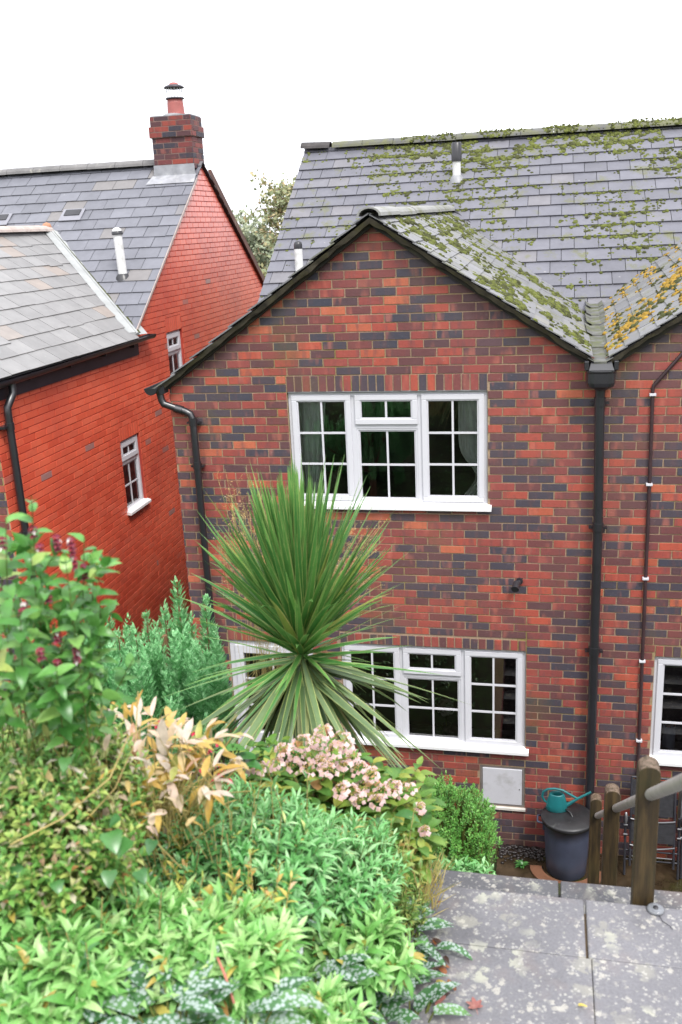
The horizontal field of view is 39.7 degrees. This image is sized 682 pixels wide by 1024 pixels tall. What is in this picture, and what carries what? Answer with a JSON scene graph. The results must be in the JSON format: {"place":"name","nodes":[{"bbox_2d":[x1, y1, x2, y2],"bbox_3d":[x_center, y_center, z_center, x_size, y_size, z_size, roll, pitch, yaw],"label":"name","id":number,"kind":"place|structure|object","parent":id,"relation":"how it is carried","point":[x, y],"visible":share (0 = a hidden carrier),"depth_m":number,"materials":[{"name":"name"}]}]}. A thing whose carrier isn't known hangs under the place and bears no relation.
{"place":"outdoors","nodes":[
{"label":"outdoors","id":0,"kind":"place"},
{"bbox_2d":[0,264,592,1016],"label":"ground","id":1,"kind":"structure","parent":0,"point":[326,874],"depth_m":6.58,"materials":[{"name":"brown soil"}]},
{"bbox_2d":[0,858,68,960],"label":"leafy clump","id":2,"kind":"object","parent":1,"relation":"on","point":[7,925],"visible":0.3,"depth_m":2.45,"materials":[{"name":"green plant"}]},
{"bbox_2d":[0,687,126,872],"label":"tangled shrub","id":3,"kind":"object","parent":1,"relation":"on","point":[16,712],"visible":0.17,"depth_m":2.80,"materials":[{"name":"green plant"}]},
{"bbox_2d":[0,495,140,889],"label":"arching shrub","id":4,"kind":"object","parent":1,"relation":"on","point":[58,702],"visible":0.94,"depth_m":2.35,"materials":[{"name":"green plant"}]},
{"bbox_2d":[0,892,149,1023],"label":"leafy clump","id":5,"kind":"object","parent":1,"relation":"on","point":[62,990],"visible":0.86,"depth_m":2.37,"materials":[{"name":"green plant"}]},
{"bbox_2d":[4,861,166,974],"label":"stalk weed","id":6,"kind":"object","parent":5,"relation":"on","point":[85,960],"visible":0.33,"depth_m":2.47,"materials":[{"name":"green plant"}]},
{"bbox_2d":[0,717,160,930],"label":"tangled shrub","id":7,"kind":"object","parent":1,"relation":"on","point":[26,890],"visible":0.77,"depth_m":2.52,"materials":[{"name":"green plant"}]},
{"bbox_2d":[9,691,181,896],"bbox_3d":[-0.565,0.809,2.585,0.337,0.427,0.658,7,19,30],"label":"bindweed","id":8,"kind":"object","parent":7,"relation":"attached to","point":[116,842],"visible":0.94,"depth_m":2.44,"materials":[{"name":"green plant"}]},
{"bbox_2d":[57,848,180,914],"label":"leafy clump","id":9,"kind":"object","parent":1,"relation":"on","point":[161,886],"visible":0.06,"depth_m":2.83,"materials":[{"name":"green plant"}]},
{"bbox_2d":[0,82,264,747],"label":"red house","id":10,"kind":"structure","parent":1,"relation":"on","point":[124,285],"depth_m":12.36,"materials":[{"name":"brick"}]},
{"bbox_2d":[120,434,150,515],"bbox_3d":[-2.641,-0.490,11.974,0.146,0.928,0.635,1,17,12],"label":"window","id":11,"kind":"structure","parent":10,"relation":"in","point":[128,457],"depth_m":12.04,"materials":[{"name":"white plastic"}]},
{"bbox_2d":[166,329,182,375],"bbox_3d":[-2.358,-2.078,13.319,0.074,0.929,0.564,1,17,12],"label":"window","id":12,"kind":"structure","parent":10,"relation":"in","point":[174,349],"depth_m":13.31,"materials":[{"name":"white plastic"}]},
{"bbox_2d":[68,984,197,1023],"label":"lungwort","id":13,"kind":"object","parent":1,"relation":"on","point":[92,1017],"visible":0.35,"depth_m":2.35,"materials":[{"name":"green plant"}]},
{"bbox_2d":[38,689,254,867],"bbox_3d":[-0.657,0.807,2.908,0.836,0.668,0.777,1,17,12],"label":"autumn perennial","id":14,"kind":"object","parent":1,"relation":"on","point":[176,769],"visible":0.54,"depth_m":2.87,"materials":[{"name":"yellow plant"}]},
{"bbox_2d":[68,761,227,870],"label":"autumn undergrowth","id":15,"kind":"object","parent":1,"relation":"on","point":[173,827],"visible":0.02,"depth_m":3.14,"materials":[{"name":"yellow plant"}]},
{"bbox_2d":[59,576,237,804],"bbox_3d":[-1.146,1.264,5.607,1.110,1.548,1.562,-5,17,-7],"label":"conifer","id":16,"kind":"object","parent":1,"relation":"on","point":[173,661],"visible":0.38,"depth_m":5.20,"materials":[{"name":"green plant"}]},
{"bbox_2d":[67,871,238,1021],"bbox_3d":[-0.564,1.316,2.648,0.522,0.605,0.497,1,17,12],"label":"leafy clump","id":17,"kind":"object","parent":1,"relation":"on","point":[150,946],"visible":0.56,"depth_m":2.53,"materials":[{"name":"green plant"}]},
{"bbox_2d":[96,944,243,1023],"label":"lungwort","id":18,"kind":"object","parent":1,"relation":"on","point":[195,1005],"visible":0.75,"depth_m":2.38,"materials":[{"name":"green plant"}]},
{"bbox_2d":[216,956,234,1003],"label":"bare stem","id":19,"kind":"object","parent":18,"relation":"on","point":[225,976],"visible":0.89,"depth_m":2.42,"materials":[{"name":"plant"}]},
{"bbox_2d":[16,777,356,963],"bbox_3d":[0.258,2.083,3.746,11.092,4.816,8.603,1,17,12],"label":"ground cover","id":20,"kind":"object","parent":1,"relation":"on","point":[314,960],"depth_m":3.58,"materials":[{"name":"green plant"}]},
{"bbox_2d":[155,708,244,863],"bbox_3d":[-0.533,1.073,3.623,0.336,0.888,0.518,-2,17,3],"label":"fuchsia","id":21,"kind":"object","parent":1,"relation":"on","point":[222,759],"visible":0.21,"depth_m":3.68,"materials":[{"name":"green plant"}]},
{"bbox_2d":[138,848,298,914],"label":"stalk weed","id":22,"kind":"object","parent":1,"relation":"on","point":[233,888],"visible":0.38,"depth_m":2.83,"materials":[{"name":"yellow plant"}]},
{"bbox_2d":[168,876,314,1023],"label":"leafy clump","id":23,"kind":"object","parent":1,"relation":"on","point":[258,955],"visible":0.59,"depth_m":2.55,"materials":[{"name":"green plant"}]},
{"bbox_2d":[157,971,329,1023],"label":"lungwort","id":24,"kind":"object","parent":1,"relation":"on","point":[286,994],"visible":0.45,"depth_m":2.42,"materials":[{"name":"green plant"}]},
{"bbox_2d":[140,773,364,933],"bbox_3d":[-0.338,1.220,3.199,0.828,0.626,0.740,1,17,12],"label":"leafy clump","id":25,"kind":"object","parent":1,"relation":"on","point":[300,836],"visible":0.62,"depth_m":3.04,"materials":[{"name":"green plant"}]},
{"bbox_2d":[206,885,212,895],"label":"yellow leaf","id":26,"kind":"object","parent":25,"relation":"in","point":[209,889],"visible":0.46,"depth_m":2.84,"materials":[{"name":"yellow plant"}]},
{"bbox_2d":[140,756,316,895],"bbox_3d":[-0.406,1.034,3.030,0.596,0.330,0.462,1,17,12],"label":"stalk weed","id":27,"kind":"object","parent":25,"relation":"on","point":[274,793],"visible":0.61,"depth_m":2.99,"materials":[{"name":"green plant"}]},
{"bbox_2d":[232,203,277,269],"bbox_3d":[-2.547,-5.237,27.622,2.746,7.177,3.177,7,19,29],"label":"deciduous tree","id":28,"kind":"object","parent":1,"relation":"on","point":[256,245],"visible":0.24,"depth_m":26.48,"materials":[{"name":"green plant"}]},
{"bbox_2d":[258,255,270,276],"bbox_3d":[-0.891,-3.079,22.316,3.361,5.954,3.241,1,17,12],"label":"deciduous tree","id":29,"kind":"object","parent":1,"relation":"on","point":[264,271],"depth_m":20.87,"materials":[{"name":"green plant"}]},
{"bbox_2d":[243,169,296,255],"bbox_3d":[-0.751,-4.864,24.629,3.213,8.018,2.962,1,17,12],"label":"deciduous tree","id":30,"kind":"object","parent":1,"relation":"on","point":[281,193],"visible":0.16,"depth_m":23.61,"materials":[{"name":"green plant"}]},
{"bbox_2d":[227,883,316,960],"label":"lungwort","id":31,"kind":"object","parent":1,"relation":"on","point":[308,920],"visible":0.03,"depth_m":2.96,"materials":[{"name":"green plant"}]},
{"bbox_2d":[152,453,466,817],"bbox_3d":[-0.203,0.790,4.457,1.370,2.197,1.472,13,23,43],"label":"cabbage palm","id":32,"kind":"object","parent":1,"relation":"on","point":[296,595],"visible":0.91,"depth_m":4.21,"materials":[{"name":"green plant"}]},
{"bbox_2d":[297,986,338,1021],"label":"grass tuft","id":33,"kind":"object","parent":1,"relation":"on","point":[321,1001],"visible":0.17,"depth_m":2.60,"materials":[{"name":"green plant"}]},
{"bbox_2d":[209,723,447,891],"bbox_3d":[-0.051,1.242,3.986,1.013,0.910,0.795,1,17,12],"label":"hydrangea","id":34,"kind":"object","parent":1,"relation":"on","point":[374,788],"visible":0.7,"depth_m":3.81,"materials":[{"name":"pink plant"}]},
{"bbox_2d":[283,956,379,1023],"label":"leafy clump","id":35,"kind":"object","parent":1,"relation":"on","point":[328,989],"visible":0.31,"depth_m":2.60,"materials":[{"name":"green plant"}]},
{"bbox_2d":[300,903,374,980],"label":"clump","id":36,"kind":"object","parent":1,"relation":"on","point":[348,942],"visible":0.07,"depth_m":3.19,"materials":[{"name":"green plant"}]},
{"bbox_2d":[297,940,379,1013],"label":"lungwort","id":37,"kind":"object","parent":1,"relation":"on","point":[352,972],"visible":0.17,"depth_m":2.96,"materials":[{"name":"green plant"}]},
{"bbox_2d":[277,806,412,931],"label":"leafy clump","id":38,"kind":"object","parent":1,"relation":"on","point":[344,892],"visible":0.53,"depth_m":3.31,"materials":[{"name":"green plant"}]},
{"bbox_2d":[301,891,428,1008],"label":"leafy clump","id":39,"kind":"object","parent":1,"relation":"on","point":[392,960],"visible":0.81,"depth_m":3.06,"materials":[{"name":"green plant"}]},
{"bbox_2d":[331,802,425,901],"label":"stalk weed","id":40,"kind":"object","parent":1,"relation":"on","point":[405,855],"visible":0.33,"depth_m":3.48,"materials":[{"name":"green plant"}]},
{"bbox_2d":[342,986,421,1023],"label":"lungwort","id":41,"kind":"object","parent":1,"relation":"on","point":[393,1002],"visible":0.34,"depth_m":3.06,"materials":[{"name":"green plant"}]},
{"bbox_2d":[361,868,429,940],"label":"leafy clump","id":42,"kind":"object","parent":1,"relation":"on","point":[405,908],"visible":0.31,"depth_m":3.59,"materials":[{"name":"green plant"}]},
{"bbox_2d":[144,119,681,860],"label":"brick house","id":43,"kind":"structure","parent":1,"relation":"on","point":[380,337],"depth_m":8.72,"materials":[{"name":"red brick"}]},
{"bbox_2d":[229,640,312,751],"bbox_3d":[-0.645,2.261,9.678,0.859,2.072,0.077,1,17,12],"label":"back door","id":44,"kind":"structure","parent":43,"relation":"in","point":[237,679],"depth_m":9.49,"materials":[{"name":"white plastic"}]},
{"bbox_2d":[299,402,325,492],"bbox_3d":[-0.265,-0.615,8.808,0.310,1.000,0.036,1,17,12],"label":"curtain","id":45,"kind":"object","parent":43,"relation":"hanging from","point":[310,421],"visible":0.58,"depth_m":8.79,"materials":[{"name":"fabric"}]},
{"bbox_2d":[288,390,491,511],"bbox_3d":[0.419,-0.552,8.531,1.865,1.078,0.146,1,17,12],"label":"window","id":46,"kind":"structure","parent":43,"relation":"in","point":[418,422],"depth_m":8.51,"materials":[{"name":"white plastic"}]},
{"bbox_2d":[342,643,528,755],"bbox_3d":[0.889,1.793,9.157,1.837,1.068,0.146,1,17,12],"label":"window","id":47,"kind":"structure","parent":43,"relation":"in","point":[464,742],"depth_m":9.13,"materials":[{"name":"white plastic"}]},
{"bbox_2d":[437,698,454,734],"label":"potted flower","id":48,"kind":"object","parent":43,"relation":"on","point":[446,726],"visible":0.88,"depth_m":9.34,"materials":[{"name":"black plant"}]},
{"bbox_2d":[458,401,476,494],"bbox_3d":[1.181,-0.590,8.494,0.250,1.000,0.036,1,17,12],"label":"curtain","id":49,"kind":"object","parent":43,"relation":"hanging from","point":[467,416],"visible":0.41,"depth_m":8.47,"materials":[{"name":"fabric"}]},
{"bbox_2d":[261,128,681,301],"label":"moss","id":50,"kind":"object","parent":43,"relation":"on","point":[446,145],"visible":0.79,"depth_m":12.75,"materials":[{"name":"green plant"}]},
{"bbox_2d":[386,211,591,351],"bbox_3d":[1.701,-2.643,10.080,1.906,1.322,5.035,1,17,12],"label":"moss","id":51,"kind":"object","parent":43,"relation":"on","point":[509,295],"visible":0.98,"depth_m":9.16,"materials":[{"name":"green plant"}]},
{"bbox_2d":[511,577,522,591],"bbox_3d":[1.594,0.662,8.560,0.077,0.103,0.159,6,19,28],"label":"wall spotlight","id":52,"kind":"object","parent":43,"relation":"attached to","point":[517,582],"depth_m":8.53,"materials":[{"name":"plastic"}]},
{"bbox_2d":[400,118,679,137],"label":"moss","id":53,"kind":"object","parent":43,"relation":"on","point":[522,129],"visible":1,"depth_m":13.25,"materials":[{"name":"green plant"}]},
{"bbox_2d":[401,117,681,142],"bbox_3d":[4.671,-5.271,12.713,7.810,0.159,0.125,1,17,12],"label":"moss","id":54,"kind":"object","parent":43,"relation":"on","point":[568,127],"visible":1,"depth_m":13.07,"materials":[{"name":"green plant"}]},
{"bbox_2d":[600,243,681,355],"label":"moss","id":55,"kind":"object","parent":43,"relation":"on","point":[633,321],"visible":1,"depth_m":8.78,"materials":[{"name":"yellow plant"}]},
{"bbox_2d":[649,657,681,766],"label":"window","id":56,"kind":"structure","parent":43,"relation":"in","point":[673,758],"depth_m":8.74,"materials":[{"name":"white plastic"}]},
{"bbox_2d":[362,974,471,1023],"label":"lungwort","id":57,"kind":"object","parent":1,"relation":"on","point":[429,995],"visible":0.69,"depth_m":3.23,"materials":[{"name":"green plant"}]},
{"bbox_2d":[414,848,456,873],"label":"ground plant","id":58,"kind":"object","parent":1,"relation":"on","point":[433,867],"visible":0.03,"depth_m":4.31,"materials":[{"name":"green plant"}]},
{"bbox_2d":[429,851,495,874],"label":"ground plant","id":59,"kind":"object","parent":1,"relation":"on","point":[466,864],"visible":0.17,"depth_m":4.46,"materials":[{"name":"green plant"}]},
{"bbox_2d":[584,914,594,1019],"bbox_3d":[1.272,2.127,3.014,2.900,0.688,1.520,1,17,12],"label":"landing base","id":60,"kind":"object","parent":1,"relation":"on","point":[586,943],"depth_m":3.56,"materials":[{"name":"grey concrete"}]},
{"bbox_2d":[365,885,681,1023],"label":"landing","id":61,"kind":"object","parent":60,"relation":"on","point":[530,963],"visible":0.72,"depth_m":3.46,"materials":[{"name":"concrete"}]},
{"bbox_2d":[364,947,448,1017],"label":"lungwort","id":62,"kind":"object","parent":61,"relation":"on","point":[424,978],"visible":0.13,"depth_m":3.29,"materials":[{"name":"green plant"}]},
{"bbox_2d":[383,895,472,965],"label":"lungwort","id":63,"kind":"object","parent":61,"relation":"on","point":[432,924],"visible":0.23,"depth_m":3.52,"materials":[{"name":"green plant"}]},
{"bbox_2d":[407,851,460,916],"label":"grass tuft","id":64,"kind":"object","parent":61,"relation":"on","point":[427,889],"visible":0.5,"depth_m":3.74,"materials":[{"name":"brown plant"}]},
{"bbox_2d":[431,962,441,970],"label":"fallen leaf","id":65,"kind":"object","parent":61,"relation":"on","point":[436,968],"visible":0.33,"depth_m":3.40,"materials":[{"name":"brown plant"}]},
{"bbox_2d":[435,995,445,1005],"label":"fallen leaf","id":66,"kind":"object","parent":61,"relation":"on","point":[441,999],"visible":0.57,"depth_m":3.28,"materials":[{"name":"red plant"}]},
{"bbox_2d":[438,967,446,973],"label":"dead leaf","id":67,"kind":"object","parent":61,"relation":"on","point":[443,970],"visible":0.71,"depth_m":3.42,"materials":[{"name":"orange plant"}]},
{"bbox_2d":[466,997,482,1013],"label":"fallen leaf","id":68,"kind":"object","parent":61,"relation":"on","point":[474,1004],"visible":1,"depth_m":3.27,"materials":[{"name":"plant"}]},
{"bbox_2d":[647,903,671,928],"bbox_3d":[1.225,1.557,3.648,0.065,0.016,0.140,-2,17,3],"label":"solar light","id":69,"kind":"object","parent":61,"relation":"on","point":[656,909],"visible":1,"depth_m":3.67,"materials":[{"name":"white plastic"}]},
{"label":"steps","id":70,"kind":"structure","parent":1,"relation":"on","visible":0},
{"bbox_2d":[420,772,503,872],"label":"hebe bush","id":71,"kind":"object","parent":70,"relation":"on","point":[468,830],"visible":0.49,"depth_m":4.67,"materials":[{"name":"green plant"}]},
{"bbox_2d":[429,868,681,913],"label":"step tread","id":72,"kind":"object","parent":70,"relation":"on","point":[584,892],"visible":0.29,"depth_m":4.10,"materials":[{"name":"concrete"}]},
{"bbox_2d":[587,756,681,905],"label":"stair handrail","id":73,"kind":"object","parent":70,"relation":"on","point":[651,791],"visible":0.64,"depth_m":3.72,"materials":[{"name":"brown wood"}]},
{"bbox_2d":[0,0,681,234],"label":"sky","id":74,"kind":"structure","parent":0,"point":[82,81],"materials":[{"name":"white"}]},
{"bbox_2d":[496,845,681,891],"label":"patio","id":75,"kind":"structure","parent":0,"point":[665,877],"depth_m":9.02,"materials":[{"name":"brown soil"}]},
{"bbox_2d":[514,860,528,867],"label":"patio weed","id":76,"kind":"object","parent":75,"relation":"on","point":[521,863],"visible":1,"depth_m":9.13,"materials":[{"name":"green plant"}]},
{"bbox_2d":[498,844,545,867],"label":"pebbles","id":77,"kind":"object","parent":75,"relation":"on","point":[527,851],"visible":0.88,"depth_m":9.31,"materials":[{"name":"grey gravel"}]},
{"bbox_2d":[537,801,589,880],"bbox_3d":[2.142,3.111,8.968,0.485,0.659,0.485,-12,19,-27],"label":"dustbin","id":78,"kind":"object","parent":75,"relation":"on","point":[566,833],"visible":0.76,"depth_m":8.82,"materials":[{"name":"plastic"}]},
{"bbox_2d":[541,787,591,812],"bbox_3d":[2.119,2.706,8.901,0.462,0.233,0.138,1,17,12],"label":"watering can","id":79,"kind":"object","parent":78,"relation":"on","point":[555,802],"visible":1,"depth_m":8.88,"materials":[{"name":"teal plastic"}]},
{"bbox_2d":[530,865,600,882],"bbox_3d":[2.127,3.458,8.906,0.690,0.024,0.293,1,17,12],"label":"clay channel","id":80,"kind":"object","parent":75,"relation":"on","point":[537,872],"visible":0.45,"depth_m":8.96,"materials":[{"name":"orange ceramic"}]},
{"bbox_2d":[623,775,681,879],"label":"garden chair","id":81,"kind":"object","parent":75,"relation":"on","point":[667,830],"visible":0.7,"depth_m":8.79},
{"bbox_2d":[679,818,681,878],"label":"garden chair","id":82,"kind":"object","parent":75,"relation":"on","point":[680,873],"visible":1,"depth_m":8.82,"materials":[{"name":"grey metal"}]},
{"bbox_2d":[661,720,675,749],"bbox_3d":[3.086,2.111,8.902,0.118,0.302,0.115,1,17,12],"label":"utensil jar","id":83,"kind":"object","parent":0,"point":[668,736],"visible":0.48,"depth_m":8.86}
]}

